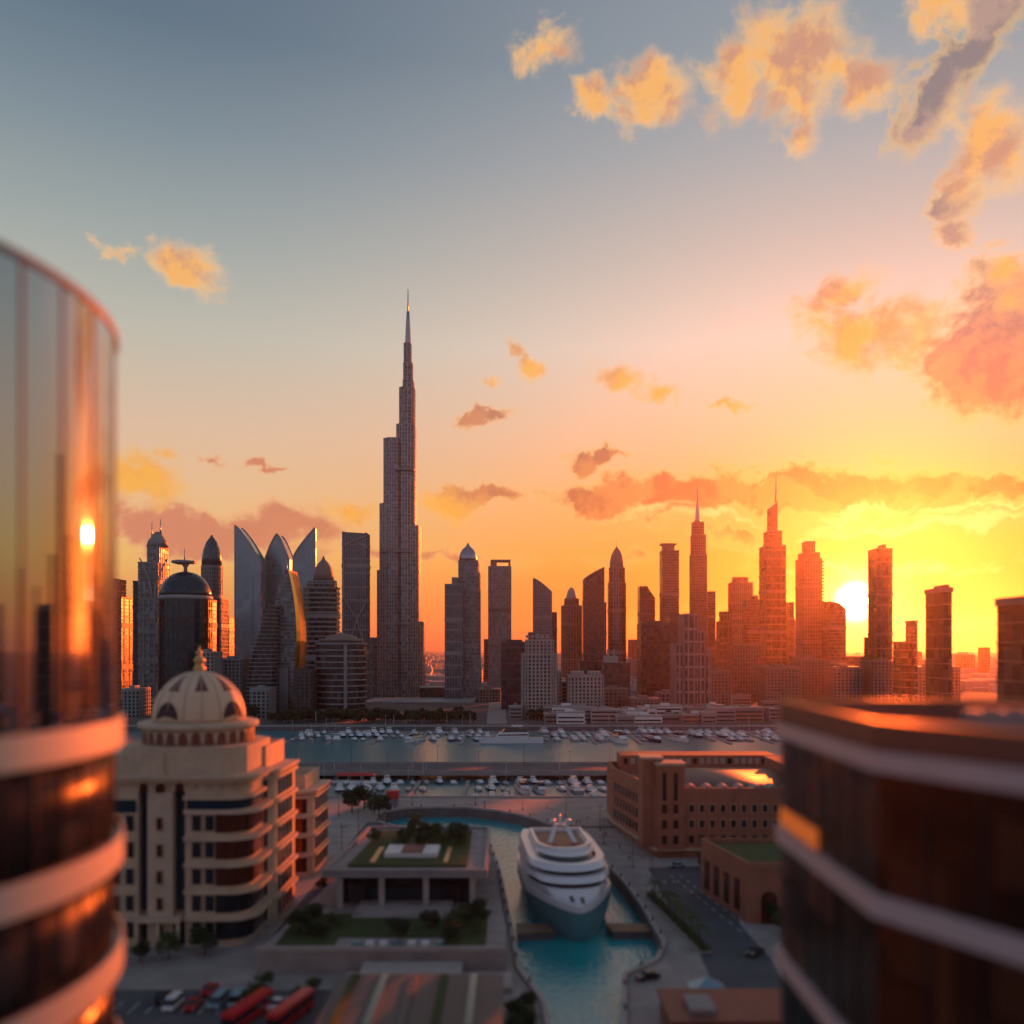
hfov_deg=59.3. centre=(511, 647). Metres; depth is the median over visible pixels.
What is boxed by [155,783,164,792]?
arched window
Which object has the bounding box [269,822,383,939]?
lane
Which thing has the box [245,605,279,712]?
apartment tower
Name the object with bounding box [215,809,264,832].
corner window
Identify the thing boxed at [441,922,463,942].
shrub
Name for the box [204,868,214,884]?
window
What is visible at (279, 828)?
window
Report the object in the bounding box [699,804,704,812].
window
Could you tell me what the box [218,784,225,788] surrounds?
arched window
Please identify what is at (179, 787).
arched window
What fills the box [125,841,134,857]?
window
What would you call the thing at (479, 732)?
motor boat
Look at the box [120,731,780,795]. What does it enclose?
marina water
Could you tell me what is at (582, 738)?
motor boat
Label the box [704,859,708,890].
window
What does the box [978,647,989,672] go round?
office block
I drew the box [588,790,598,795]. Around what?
motor boat
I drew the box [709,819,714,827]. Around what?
window
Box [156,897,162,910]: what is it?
window
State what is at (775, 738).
motor boat
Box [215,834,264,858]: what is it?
corner window
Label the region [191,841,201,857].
window
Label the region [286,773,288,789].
window
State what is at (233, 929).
corner window
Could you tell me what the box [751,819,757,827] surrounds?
window
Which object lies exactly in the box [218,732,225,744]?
arched window
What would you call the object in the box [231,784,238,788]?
arched window
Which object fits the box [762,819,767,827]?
window
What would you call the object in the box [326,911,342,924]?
shrub
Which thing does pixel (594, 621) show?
skyscraper
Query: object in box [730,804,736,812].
window
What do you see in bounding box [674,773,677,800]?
slot window
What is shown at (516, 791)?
pontoon
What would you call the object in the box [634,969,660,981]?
parked car
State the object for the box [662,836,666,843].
window
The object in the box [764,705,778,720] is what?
building
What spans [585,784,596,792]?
motor boat
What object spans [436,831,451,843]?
shrub
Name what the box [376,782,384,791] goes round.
motor boat
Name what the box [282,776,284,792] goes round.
window
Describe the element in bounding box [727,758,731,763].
roof window
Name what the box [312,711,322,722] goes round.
broadleaf tree
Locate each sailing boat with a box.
[290,720,294,741]
[331,758,336,784]
[382,714,388,737]
[390,715,395,737]
[405,765,411,791]
[409,761,415,785]
[419,774,426,791]
[424,758,429,784]
[501,761,509,791]
[557,760,564,785]
[572,710,580,734]
[634,724,641,737]
[639,720,647,740]
[743,731,753,741]
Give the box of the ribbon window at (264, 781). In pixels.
[263,780,266,797]
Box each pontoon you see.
[407,780,421,795]
[414,730,430,744]
[459,730,468,744]
[461,780,469,795]
[514,780,518,795]
[562,780,571,795]
[583,730,597,744]
[623,730,642,744]
[711,734,732,744]
[747,734,777,744]
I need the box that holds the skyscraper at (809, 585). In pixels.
[795,541,823,658]
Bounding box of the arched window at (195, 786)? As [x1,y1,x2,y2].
[193,784,199,788]
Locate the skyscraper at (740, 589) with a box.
[728,577,752,643]
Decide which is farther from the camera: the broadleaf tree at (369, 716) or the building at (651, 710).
the building at (651, 710)
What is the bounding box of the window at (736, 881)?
[734,877,738,910]
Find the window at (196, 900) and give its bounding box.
[191,895,201,911]
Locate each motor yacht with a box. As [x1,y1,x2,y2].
[404,732,425,742]
[477,720,542,743]
[515,776,529,794]
[517,814,610,941]
[532,780,546,794]
[608,728,627,744]
[644,728,661,742]
[667,731,688,742]
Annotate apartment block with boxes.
[121,685,150,716]
[195,649,222,674]
[222,656,250,711]
[249,685,276,717]
[293,668,316,711]
[477,686,500,701]
[604,685,628,707]
[627,695,660,707]
[654,689,669,702]
[711,668,730,705]
[757,664,800,705]
[791,656,826,698]
[825,664,862,698]
[861,658,892,698]
[917,664,960,698]
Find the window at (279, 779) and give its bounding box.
[278,778,280,794]
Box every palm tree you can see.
[645,878,662,893]
[654,889,668,902]
[659,890,680,911]
[663,898,685,918]
[672,903,693,926]
[679,913,703,932]
[689,922,711,941]
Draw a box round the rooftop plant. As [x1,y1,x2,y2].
[962,707,1023,728]
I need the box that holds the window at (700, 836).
[699,835,704,843]
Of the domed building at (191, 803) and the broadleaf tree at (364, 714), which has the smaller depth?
the domed building at (191, 803)
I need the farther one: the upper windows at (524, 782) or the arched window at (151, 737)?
the upper windows at (524, 782)
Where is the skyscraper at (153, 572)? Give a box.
[137,519,169,697]
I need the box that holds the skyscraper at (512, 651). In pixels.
[501,640,524,708]
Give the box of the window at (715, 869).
[713,865,718,896]
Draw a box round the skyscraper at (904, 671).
[892,620,917,698]
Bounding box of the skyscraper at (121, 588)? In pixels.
[117,579,125,596]
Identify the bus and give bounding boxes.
[220,987,272,1023]
[266,987,314,1023]
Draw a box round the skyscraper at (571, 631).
[561,587,581,677]
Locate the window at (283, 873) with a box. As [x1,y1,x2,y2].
[282,870,284,886]
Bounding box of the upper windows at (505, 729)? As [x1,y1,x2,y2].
[501,728,526,731]
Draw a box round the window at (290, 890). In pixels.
[289,887,291,901]
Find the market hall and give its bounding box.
[315,973,503,1023]
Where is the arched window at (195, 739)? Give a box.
[191,733,199,745]
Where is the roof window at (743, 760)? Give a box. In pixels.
[741,758,745,763]
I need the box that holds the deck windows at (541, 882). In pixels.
[527,873,606,887]
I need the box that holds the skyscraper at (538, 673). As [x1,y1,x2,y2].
[521,633,556,718]
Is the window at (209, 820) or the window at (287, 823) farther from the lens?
the window at (287, 823)
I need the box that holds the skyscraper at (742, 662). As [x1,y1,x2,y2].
[726,644,759,701]
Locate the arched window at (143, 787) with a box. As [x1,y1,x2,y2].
[139,783,147,791]
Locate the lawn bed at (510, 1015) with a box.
[508,1000,535,1023]
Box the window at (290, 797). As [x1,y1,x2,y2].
[289,795,291,810]
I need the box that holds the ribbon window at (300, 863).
[295,858,306,871]
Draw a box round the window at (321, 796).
[320,793,322,805]
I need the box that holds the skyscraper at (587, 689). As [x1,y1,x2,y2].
[566,671,603,706]
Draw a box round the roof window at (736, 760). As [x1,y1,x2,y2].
[734,758,738,763]
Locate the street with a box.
[115,990,331,1023]
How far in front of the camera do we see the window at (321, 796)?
246.42 m
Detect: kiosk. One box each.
[386,790,399,805]
[687,977,724,987]
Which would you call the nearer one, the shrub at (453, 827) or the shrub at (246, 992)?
the shrub at (246, 992)
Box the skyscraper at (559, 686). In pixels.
[557,670,561,702]
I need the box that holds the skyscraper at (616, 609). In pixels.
[607,540,625,661]
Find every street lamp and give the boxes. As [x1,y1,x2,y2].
[335,793,341,815]
[354,809,362,833]
[600,818,607,843]
[628,838,637,867]
[646,858,656,890]
[664,881,674,912]
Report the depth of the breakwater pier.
446.34 m
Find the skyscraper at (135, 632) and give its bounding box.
[132,581,137,684]
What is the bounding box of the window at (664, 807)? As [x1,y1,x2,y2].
[662,805,666,812]
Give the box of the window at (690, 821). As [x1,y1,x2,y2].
[688,819,693,827]
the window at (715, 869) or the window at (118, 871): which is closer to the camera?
the window at (118, 871)
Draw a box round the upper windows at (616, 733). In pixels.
[613,732,624,735]
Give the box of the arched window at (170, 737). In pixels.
[166,733,173,745]
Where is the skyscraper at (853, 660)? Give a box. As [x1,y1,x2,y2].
[846,656,863,666]
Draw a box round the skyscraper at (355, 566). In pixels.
[341,531,370,699]
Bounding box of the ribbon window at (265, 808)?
[263,808,266,821]
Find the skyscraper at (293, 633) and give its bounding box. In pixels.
[275,568,306,711]
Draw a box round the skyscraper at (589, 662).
[578,654,602,673]
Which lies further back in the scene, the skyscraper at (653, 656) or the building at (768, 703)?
the skyscraper at (653, 656)
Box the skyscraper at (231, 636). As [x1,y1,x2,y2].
[229,617,233,655]
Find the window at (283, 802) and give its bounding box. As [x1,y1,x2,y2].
[282,799,284,816]
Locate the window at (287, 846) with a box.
[286,843,288,859]
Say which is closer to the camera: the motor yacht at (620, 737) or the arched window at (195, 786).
the arched window at (195, 786)
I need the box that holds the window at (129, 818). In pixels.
[125,814,134,831]
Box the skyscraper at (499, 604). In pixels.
[488,560,510,687]
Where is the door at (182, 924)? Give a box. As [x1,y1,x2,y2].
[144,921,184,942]
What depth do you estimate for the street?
148.48 m
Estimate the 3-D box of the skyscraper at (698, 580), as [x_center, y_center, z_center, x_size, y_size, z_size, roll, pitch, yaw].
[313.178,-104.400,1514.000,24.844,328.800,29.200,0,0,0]
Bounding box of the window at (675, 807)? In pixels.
[673,805,677,812]
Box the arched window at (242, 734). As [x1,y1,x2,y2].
[239,730,244,742]
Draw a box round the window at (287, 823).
[286,820,288,836]
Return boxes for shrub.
[240,986,255,998]
[247,982,269,992]
[253,971,274,983]
[283,907,312,925]
[286,909,310,925]
[291,984,306,994]
[303,977,322,989]
[305,902,325,921]
[311,921,329,936]
[321,923,333,933]
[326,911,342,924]
[366,831,380,841]
[371,827,381,834]
[385,917,410,939]
[394,831,411,843]
[396,827,413,842]
[397,831,413,840]
[406,822,420,832]
[413,832,431,843]
[417,826,427,833]
[418,909,439,927]
[419,823,430,829]
[422,826,440,840]
[427,822,447,840]
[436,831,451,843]
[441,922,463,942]
[442,914,465,926]
[447,825,461,834]
[448,827,466,843]
[449,821,462,828]
[449,907,469,919]
[454,838,466,844]
[458,824,471,833]
[458,901,474,911]
[468,917,483,932]
[470,897,488,912]
[471,907,491,922]
[503,1000,524,1016]
[504,1015,523,1023]
[515,990,537,1009]
[517,1007,538,1023]
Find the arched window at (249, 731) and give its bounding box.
[247,729,250,740]
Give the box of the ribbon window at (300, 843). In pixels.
[295,838,306,852]
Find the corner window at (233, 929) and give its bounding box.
[215,911,264,939]
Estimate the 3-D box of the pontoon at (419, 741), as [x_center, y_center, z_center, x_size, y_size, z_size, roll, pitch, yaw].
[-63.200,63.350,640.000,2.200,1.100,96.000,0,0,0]
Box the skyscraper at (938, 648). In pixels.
[924,584,952,698]
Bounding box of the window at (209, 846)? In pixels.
[204,841,214,857]
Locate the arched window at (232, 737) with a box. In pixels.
[229,731,235,743]
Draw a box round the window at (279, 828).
[278,826,280,842]
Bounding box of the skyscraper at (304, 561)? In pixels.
[292,527,316,595]
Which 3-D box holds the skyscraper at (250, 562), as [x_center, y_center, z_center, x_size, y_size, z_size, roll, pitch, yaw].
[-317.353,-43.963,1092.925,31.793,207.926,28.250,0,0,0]
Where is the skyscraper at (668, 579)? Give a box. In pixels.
[659,543,678,623]
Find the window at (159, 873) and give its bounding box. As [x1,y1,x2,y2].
[156,870,162,884]
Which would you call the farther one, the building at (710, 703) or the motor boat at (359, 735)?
the building at (710, 703)
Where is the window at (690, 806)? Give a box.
[688,804,693,812]
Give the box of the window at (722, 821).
[720,819,725,827]
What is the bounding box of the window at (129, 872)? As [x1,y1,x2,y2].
[125,868,134,884]
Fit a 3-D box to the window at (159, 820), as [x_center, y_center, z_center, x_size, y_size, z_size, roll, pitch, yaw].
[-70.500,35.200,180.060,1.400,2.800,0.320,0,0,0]
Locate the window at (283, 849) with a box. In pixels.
[282,847,284,863]
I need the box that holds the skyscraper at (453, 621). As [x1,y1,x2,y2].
[444,577,462,698]
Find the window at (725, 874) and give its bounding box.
[723,871,728,903]
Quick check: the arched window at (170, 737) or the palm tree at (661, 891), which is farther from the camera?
the palm tree at (661, 891)
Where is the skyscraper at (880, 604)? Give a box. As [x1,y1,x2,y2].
[867,544,892,659]
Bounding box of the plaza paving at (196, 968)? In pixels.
[115,811,541,1023]
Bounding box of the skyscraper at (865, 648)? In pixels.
[864,637,867,659]
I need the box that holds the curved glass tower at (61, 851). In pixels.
[0,240,123,1023]
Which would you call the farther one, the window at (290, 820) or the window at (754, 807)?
the window at (754, 807)
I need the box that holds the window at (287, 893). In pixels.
[286,890,288,905]
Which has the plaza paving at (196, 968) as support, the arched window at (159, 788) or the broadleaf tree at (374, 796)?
the broadleaf tree at (374, 796)
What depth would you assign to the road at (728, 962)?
186.44 m
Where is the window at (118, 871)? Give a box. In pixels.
[115,868,120,884]
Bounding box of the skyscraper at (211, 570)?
[201,535,228,657]
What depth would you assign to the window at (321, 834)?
246.42 m
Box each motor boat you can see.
[299,734,305,740]
[305,730,313,737]
[332,733,341,741]
[335,783,343,792]
[339,731,345,737]
[345,727,351,734]
[347,782,356,790]
[355,732,363,737]
[363,781,371,792]
[364,730,371,737]
[370,777,377,785]
[372,731,380,737]
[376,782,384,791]
[377,735,383,741]
[379,728,384,734]
[382,775,391,785]
[386,727,392,734]
[389,782,399,791]
[396,780,404,784]
[428,735,436,740]
[434,727,444,734]
[435,776,443,784]
[447,734,455,741]
[450,728,459,735]
[450,780,457,784]
[474,786,482,791]
[475,730,482,734]
[475,779,483,784]
[485,782,495,790]
[487,791,495,795]
[488,776,498,784]
[527,776,536,784]
[538,727,548,734]
[543,780,551,784]
[550,731,559,737]
[553,735,561,741]
[555,728,564,734]
[556,786,566,791]
[559,733,567,737]
[567,776,580,785]
[570,735,579,741]
[570,783,583,793]
[579,735,588,740]
[582,777,593,785]
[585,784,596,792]
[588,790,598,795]
[594,734,607,741]
[596,780,605,784]
[597,786,606,791]
[600,730,610,737]
[623,729,630,734]
[633,727,647,734]
[646,727,655,734]
[655,728,662,734]
[662,729,671,734]
[688,730,702,737]
[702,732,713,737]
[715,731,729,737]
[726,730,736,737]
[726,737,736,740]
[734,735,743,740]
[735,730,748,737]
[759,728,775,733]
[759,736,769,740]
[761,732,771,737]
[770,735,780,741]
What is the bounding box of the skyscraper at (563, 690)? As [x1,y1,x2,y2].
[562,680,565,700]
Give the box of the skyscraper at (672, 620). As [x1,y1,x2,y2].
[666,614,678,643]
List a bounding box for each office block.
[628,639,636,657]
[794,620,794,657]
[917,651,921,665]
[955,654,974,667]
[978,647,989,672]
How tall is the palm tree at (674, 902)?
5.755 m
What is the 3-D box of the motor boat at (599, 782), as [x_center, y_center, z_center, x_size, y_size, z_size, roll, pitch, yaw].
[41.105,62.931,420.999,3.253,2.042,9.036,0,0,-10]
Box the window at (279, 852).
[278,850,280,866]
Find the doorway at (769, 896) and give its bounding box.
[761,891,776,923]
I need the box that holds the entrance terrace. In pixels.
[346,961,511,993]
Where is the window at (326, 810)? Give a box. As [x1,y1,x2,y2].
[325,808,327,819]
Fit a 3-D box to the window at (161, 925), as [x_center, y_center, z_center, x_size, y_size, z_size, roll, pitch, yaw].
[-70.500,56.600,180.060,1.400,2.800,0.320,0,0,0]
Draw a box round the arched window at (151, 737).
[149,732,153,744]
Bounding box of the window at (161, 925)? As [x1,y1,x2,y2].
[160,924,162,937]
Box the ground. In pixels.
[118,651,996,1023]
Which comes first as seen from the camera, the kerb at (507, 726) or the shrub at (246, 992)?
the shrub at (246, 992)
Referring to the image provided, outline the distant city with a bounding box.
[132,651,996,690]
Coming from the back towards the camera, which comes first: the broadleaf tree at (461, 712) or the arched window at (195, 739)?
the broadleaf tree at (461, 712)
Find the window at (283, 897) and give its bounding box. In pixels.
[282,894,284,910]
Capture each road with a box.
[124,724,775,724]
[648,866,780,987]
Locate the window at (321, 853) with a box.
[320,850,322,862]
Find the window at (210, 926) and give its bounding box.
[204,922,214,936]
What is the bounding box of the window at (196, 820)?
[191,815,201,831]
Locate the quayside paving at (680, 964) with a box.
[582,828,780,1023]
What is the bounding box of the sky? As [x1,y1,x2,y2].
[0,0,1023,650]
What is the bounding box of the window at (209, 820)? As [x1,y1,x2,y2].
[204,815,214,831]
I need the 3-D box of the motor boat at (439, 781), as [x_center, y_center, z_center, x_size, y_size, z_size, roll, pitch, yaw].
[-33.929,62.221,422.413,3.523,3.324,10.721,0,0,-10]
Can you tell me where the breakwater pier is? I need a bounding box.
[296,762,606,779]
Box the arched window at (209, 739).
[205,733,213,744]
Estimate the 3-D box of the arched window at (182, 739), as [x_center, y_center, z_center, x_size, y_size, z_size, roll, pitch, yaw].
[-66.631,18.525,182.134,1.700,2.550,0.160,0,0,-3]
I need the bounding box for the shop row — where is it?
[656,988,780,1023]
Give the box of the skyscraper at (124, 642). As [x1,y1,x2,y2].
[117,597,132,710]
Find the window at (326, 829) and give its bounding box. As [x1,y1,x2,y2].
[325,826,327,838]
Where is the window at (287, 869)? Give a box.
[286,866,288,882]
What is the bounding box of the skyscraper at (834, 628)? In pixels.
[821,601,846,665]
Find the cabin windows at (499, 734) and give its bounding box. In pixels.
[498,734,527,735]
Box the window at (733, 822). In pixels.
[730,819,736,827]
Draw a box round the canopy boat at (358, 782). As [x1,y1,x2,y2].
[336,773,375,784]
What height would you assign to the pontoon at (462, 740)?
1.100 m
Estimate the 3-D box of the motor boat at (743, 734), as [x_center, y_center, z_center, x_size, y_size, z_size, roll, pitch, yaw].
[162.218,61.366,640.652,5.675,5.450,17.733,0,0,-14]
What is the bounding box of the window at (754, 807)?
[751,804,757,812]
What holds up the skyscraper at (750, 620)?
on the ground
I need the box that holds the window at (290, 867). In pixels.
[289,864,291,879]
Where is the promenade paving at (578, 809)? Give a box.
[328,798,612,825]
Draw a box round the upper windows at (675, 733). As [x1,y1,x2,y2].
[673,732,684,735]
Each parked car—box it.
[151,990,171,1003]
[161,991,184,1011]
[182,997,202,1010]
[199,982,219,995]
[207,988,228,1008]
[227,987,244,1007]
[266,996,286,1010]
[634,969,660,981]
[667,861,685,867]
[745,945,764,957]
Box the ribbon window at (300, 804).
[295,799,306,812]
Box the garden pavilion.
[256,826,506,972]
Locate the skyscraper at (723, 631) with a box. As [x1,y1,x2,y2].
[716,611,730,669]
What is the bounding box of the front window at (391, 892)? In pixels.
[371,886,443,899]
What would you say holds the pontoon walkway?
on the marina water at (397, 747)
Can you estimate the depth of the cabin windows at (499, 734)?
597.37 m
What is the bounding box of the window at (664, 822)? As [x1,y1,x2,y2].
[662,820,666,828]
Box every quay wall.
[124,727,775,730]
[380,808,660,950]
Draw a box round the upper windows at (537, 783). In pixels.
[535,782,545,785]
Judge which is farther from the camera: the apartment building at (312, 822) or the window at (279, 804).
the apartment building at (312, 822)
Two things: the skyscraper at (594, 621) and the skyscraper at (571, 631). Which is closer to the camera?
the skyscraper at (594, 621)
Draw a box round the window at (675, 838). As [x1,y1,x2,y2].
[673,836,677,843]
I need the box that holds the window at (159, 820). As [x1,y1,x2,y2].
[156,817,162,830]
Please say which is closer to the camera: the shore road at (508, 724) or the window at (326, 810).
the window at (326, 810)
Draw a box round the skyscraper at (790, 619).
[786,602,794,665]
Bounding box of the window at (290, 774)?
[289,772,291,787]
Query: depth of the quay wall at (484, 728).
690.00 m
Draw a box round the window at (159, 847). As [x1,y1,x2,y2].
[156,844,162,857]
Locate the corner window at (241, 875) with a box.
[215,859,264,885]
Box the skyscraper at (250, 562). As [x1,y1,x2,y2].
[234,525,266,665]
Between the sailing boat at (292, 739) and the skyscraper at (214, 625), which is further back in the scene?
the skyscraper at (214, 625)
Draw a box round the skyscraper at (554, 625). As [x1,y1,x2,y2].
[552,612,556,652]
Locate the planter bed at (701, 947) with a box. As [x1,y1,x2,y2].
[646,890,711,953]
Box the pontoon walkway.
[298,731,775,732]
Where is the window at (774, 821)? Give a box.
[772,819,778,827]
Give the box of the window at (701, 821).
[699,819,704,827]
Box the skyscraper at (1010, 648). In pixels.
[995,596,1023,698]
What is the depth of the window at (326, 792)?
253.07 m
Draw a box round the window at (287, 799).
[286,797,288,813]
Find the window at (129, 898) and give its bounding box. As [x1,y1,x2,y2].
[125,894,134,911]
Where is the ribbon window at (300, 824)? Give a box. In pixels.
[295,818,306,832]
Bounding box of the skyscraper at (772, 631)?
[758,485,786,665]
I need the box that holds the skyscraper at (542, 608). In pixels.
[533,578,551,638]
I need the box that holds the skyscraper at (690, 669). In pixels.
[670,613,710,705]
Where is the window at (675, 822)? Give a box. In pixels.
[673,820,677,828]
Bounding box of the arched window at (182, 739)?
[178,733,186,745]
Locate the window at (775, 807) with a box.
[772,804,778,812]
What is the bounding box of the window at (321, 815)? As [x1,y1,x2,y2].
[320,812,322,824]
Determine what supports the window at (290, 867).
in the apartment building at (281, 812)
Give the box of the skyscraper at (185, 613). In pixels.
[157,549,212,692]
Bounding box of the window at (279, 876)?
[278,874,280,890]
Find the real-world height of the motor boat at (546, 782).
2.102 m
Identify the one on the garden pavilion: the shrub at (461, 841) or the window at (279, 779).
the shrub at (461, 841)
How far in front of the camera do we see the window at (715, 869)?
212.32 m
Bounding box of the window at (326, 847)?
[325,844,327,856]
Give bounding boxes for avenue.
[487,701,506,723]
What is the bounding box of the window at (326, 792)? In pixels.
[325,789,327,801]
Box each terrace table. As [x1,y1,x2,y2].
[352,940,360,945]
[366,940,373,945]
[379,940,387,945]
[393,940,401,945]
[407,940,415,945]
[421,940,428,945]
[435,940,442,945]
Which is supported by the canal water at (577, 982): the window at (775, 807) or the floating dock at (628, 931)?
the floating dock at (628, 931)
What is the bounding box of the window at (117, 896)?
[115,894,120,911]
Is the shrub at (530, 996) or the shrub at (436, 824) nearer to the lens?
the shrub at (530, 996)
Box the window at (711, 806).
[709,804,714,812]
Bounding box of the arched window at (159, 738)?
[156,733,162,745]
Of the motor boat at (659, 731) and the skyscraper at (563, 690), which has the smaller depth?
the motor boat at (659, 731)
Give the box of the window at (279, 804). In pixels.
[278,802,280,818]
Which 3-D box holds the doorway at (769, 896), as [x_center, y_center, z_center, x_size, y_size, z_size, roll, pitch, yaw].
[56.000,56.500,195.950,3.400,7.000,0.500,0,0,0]
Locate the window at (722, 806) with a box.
[720,804,725,812]
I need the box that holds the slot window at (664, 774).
[663,773,666,800]
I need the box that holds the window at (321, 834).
[320,831,322,843]
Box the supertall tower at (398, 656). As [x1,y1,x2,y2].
[370,296,425,696]
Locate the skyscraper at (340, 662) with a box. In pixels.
[315,632,366,710]
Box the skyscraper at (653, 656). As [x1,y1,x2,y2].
[637,621,669,696]
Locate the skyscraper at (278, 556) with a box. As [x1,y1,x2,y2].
[264,533,292,612]
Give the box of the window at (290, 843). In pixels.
[289,841,291,856]
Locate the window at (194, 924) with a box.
[191,922,201,931]
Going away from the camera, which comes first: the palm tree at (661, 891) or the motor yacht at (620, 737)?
the palm tree at (661, 891)
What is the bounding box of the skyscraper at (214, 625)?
[213,600,216,650]
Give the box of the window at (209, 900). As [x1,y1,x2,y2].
[204,895,214,911]
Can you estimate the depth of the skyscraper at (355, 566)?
1040.00 m
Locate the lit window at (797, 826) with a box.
[780,806,817,849]
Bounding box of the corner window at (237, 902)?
[215,885,264,912]
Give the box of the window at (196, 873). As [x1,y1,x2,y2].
[191,868,201,884]
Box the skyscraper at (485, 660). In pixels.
[484,639,487,681]
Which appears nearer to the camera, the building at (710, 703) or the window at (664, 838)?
the window at (664, 838)
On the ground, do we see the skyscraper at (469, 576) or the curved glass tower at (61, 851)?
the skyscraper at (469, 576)
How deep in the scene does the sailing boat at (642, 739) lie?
618.60 m
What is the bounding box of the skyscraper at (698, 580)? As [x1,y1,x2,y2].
[689,488,706,647]
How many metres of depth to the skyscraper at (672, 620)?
930.00 m
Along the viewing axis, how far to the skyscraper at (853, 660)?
1350.00 m
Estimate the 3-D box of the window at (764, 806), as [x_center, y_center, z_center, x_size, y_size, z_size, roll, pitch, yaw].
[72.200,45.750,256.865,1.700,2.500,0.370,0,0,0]
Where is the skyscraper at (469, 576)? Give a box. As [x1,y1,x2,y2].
[458,543,480,698]
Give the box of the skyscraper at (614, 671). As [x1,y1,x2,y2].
[601,649,629,696]
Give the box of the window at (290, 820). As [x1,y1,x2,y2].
[289,818,291,833]
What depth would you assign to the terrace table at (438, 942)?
168.40 m
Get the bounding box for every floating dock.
[516,923,554,941]
[605,923,650,939]
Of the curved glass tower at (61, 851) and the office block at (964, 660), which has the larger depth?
the office block at (964, 660)
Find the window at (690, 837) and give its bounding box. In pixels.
[688,835,693,843]
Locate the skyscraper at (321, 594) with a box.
[302,556,340,669]
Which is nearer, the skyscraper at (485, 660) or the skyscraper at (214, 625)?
the skyscraper at (214, 625)
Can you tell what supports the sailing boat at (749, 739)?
on the marina water at (397, 747)
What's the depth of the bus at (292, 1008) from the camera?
144.08 m
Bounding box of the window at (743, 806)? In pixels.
[741,804,746,812]
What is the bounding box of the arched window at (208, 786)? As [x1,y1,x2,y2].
[205,784,212,788]
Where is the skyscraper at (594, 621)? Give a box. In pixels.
[582,567,606,659]
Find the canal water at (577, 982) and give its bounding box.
[387,817,656,1023]
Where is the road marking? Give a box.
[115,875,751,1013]
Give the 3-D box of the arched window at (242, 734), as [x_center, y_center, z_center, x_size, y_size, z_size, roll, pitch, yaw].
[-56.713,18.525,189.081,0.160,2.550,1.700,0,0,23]
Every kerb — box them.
[124,725,775,726]
[328,796,606,797]
[377,821,549,1023]
[385,806,552,825]
[606,860,666,1023]
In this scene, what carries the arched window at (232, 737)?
in the domed building at (191, 803)
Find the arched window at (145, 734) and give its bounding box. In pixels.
[144,732,146,743]
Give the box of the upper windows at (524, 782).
[519,780,528,784]
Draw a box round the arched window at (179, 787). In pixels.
[175,783,183,791]
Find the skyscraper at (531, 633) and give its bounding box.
[528,632,534,638]
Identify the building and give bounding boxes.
[115,645,272,949]
[259,739,298,925]
[295,767,331,876]
[366,686,475,702]
[509,703,522,718]
[543,710,555,723]
[544,704,551,711]
[551,703,577,711]
[555,709,584,723]
[570,704,596,721]
[589,707,620,722]
[596,705,614,708]
[605,751,780,857]
[615,712,634,722]
[621,707,643,713]
[634,712,662,722]
[635,706,647,711]
[641,704,656,713]
[650,703,682,713]
[661,712,678,720]
[670,704,690,710]
[679,711,698,723]
[682,710,699,722]
[686,704,704,710]
[699,709,716,723]
[701,838,780,923]
[702,702,724,705]
[705,704,736,722]
[731,693,751,704]
[733,704,763,721]
[759,699,778,709]
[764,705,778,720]
[775,699,1023,1023]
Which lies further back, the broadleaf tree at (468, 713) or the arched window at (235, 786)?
the broadleaf tree at (468, 713)
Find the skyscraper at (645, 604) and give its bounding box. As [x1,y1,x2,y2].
[637,586,654,623]
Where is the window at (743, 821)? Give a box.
[741,819,746,827]
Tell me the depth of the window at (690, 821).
256.68 m
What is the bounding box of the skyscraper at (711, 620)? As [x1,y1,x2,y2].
[707,591,715,669]
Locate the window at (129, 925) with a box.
[125,921,134,937]
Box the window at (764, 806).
[762,804,767,812]
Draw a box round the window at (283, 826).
[282,823,284,839]
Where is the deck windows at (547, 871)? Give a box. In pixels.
[530,864,600,874]
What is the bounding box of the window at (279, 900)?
[278,898,280,914]
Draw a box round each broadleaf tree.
[129,939,150,961]
[155,930,182,959]
[188,924,219,954]
[246,704,258,714]
[267,712,277,720]
[275,713,283,720]
[284,709,293,719]
[290,711,301,720]
[293,709,305,722]
[300,708,308,721]
[305,707,313,720]
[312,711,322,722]
[315,877,327,890]
[319,710,326,721]
[325,710,331,721]
[328,708,337,721]
[334,708,346,721]
[339,713,346,721]
[341,789,360,811]
[348,710,360,718]
[352,785,376,808]
[354,714,360,722]
[361,711,373,722]
[364,793,379,813]
[366,712,375,720]
[368,794,391,817]
[371,707,380,720]
[379,710,386,721]
[387,709,400,719]
[398,714,406,719]
[406,709,415,719]
[407,813,428,825]
[409,711,421,722]
[420,710,427,722]
[422,710,429,722]
[427,710,437,722]
[437,711,442,722]
[443,711,451,722]
[450,711,459,722]
[455,709,465,720]
[456,710,467,722]
[464,710,474,722]
[469,712,476,722]
[526,709,534,719]
[530,711,536,717]
[534,708,543,719]
[697,852,700,865]
[763,901,780,914]
[771,910,780,926]
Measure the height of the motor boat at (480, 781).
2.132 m
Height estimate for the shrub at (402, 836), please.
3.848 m
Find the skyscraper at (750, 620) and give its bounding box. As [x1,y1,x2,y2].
[743,595,758,643]

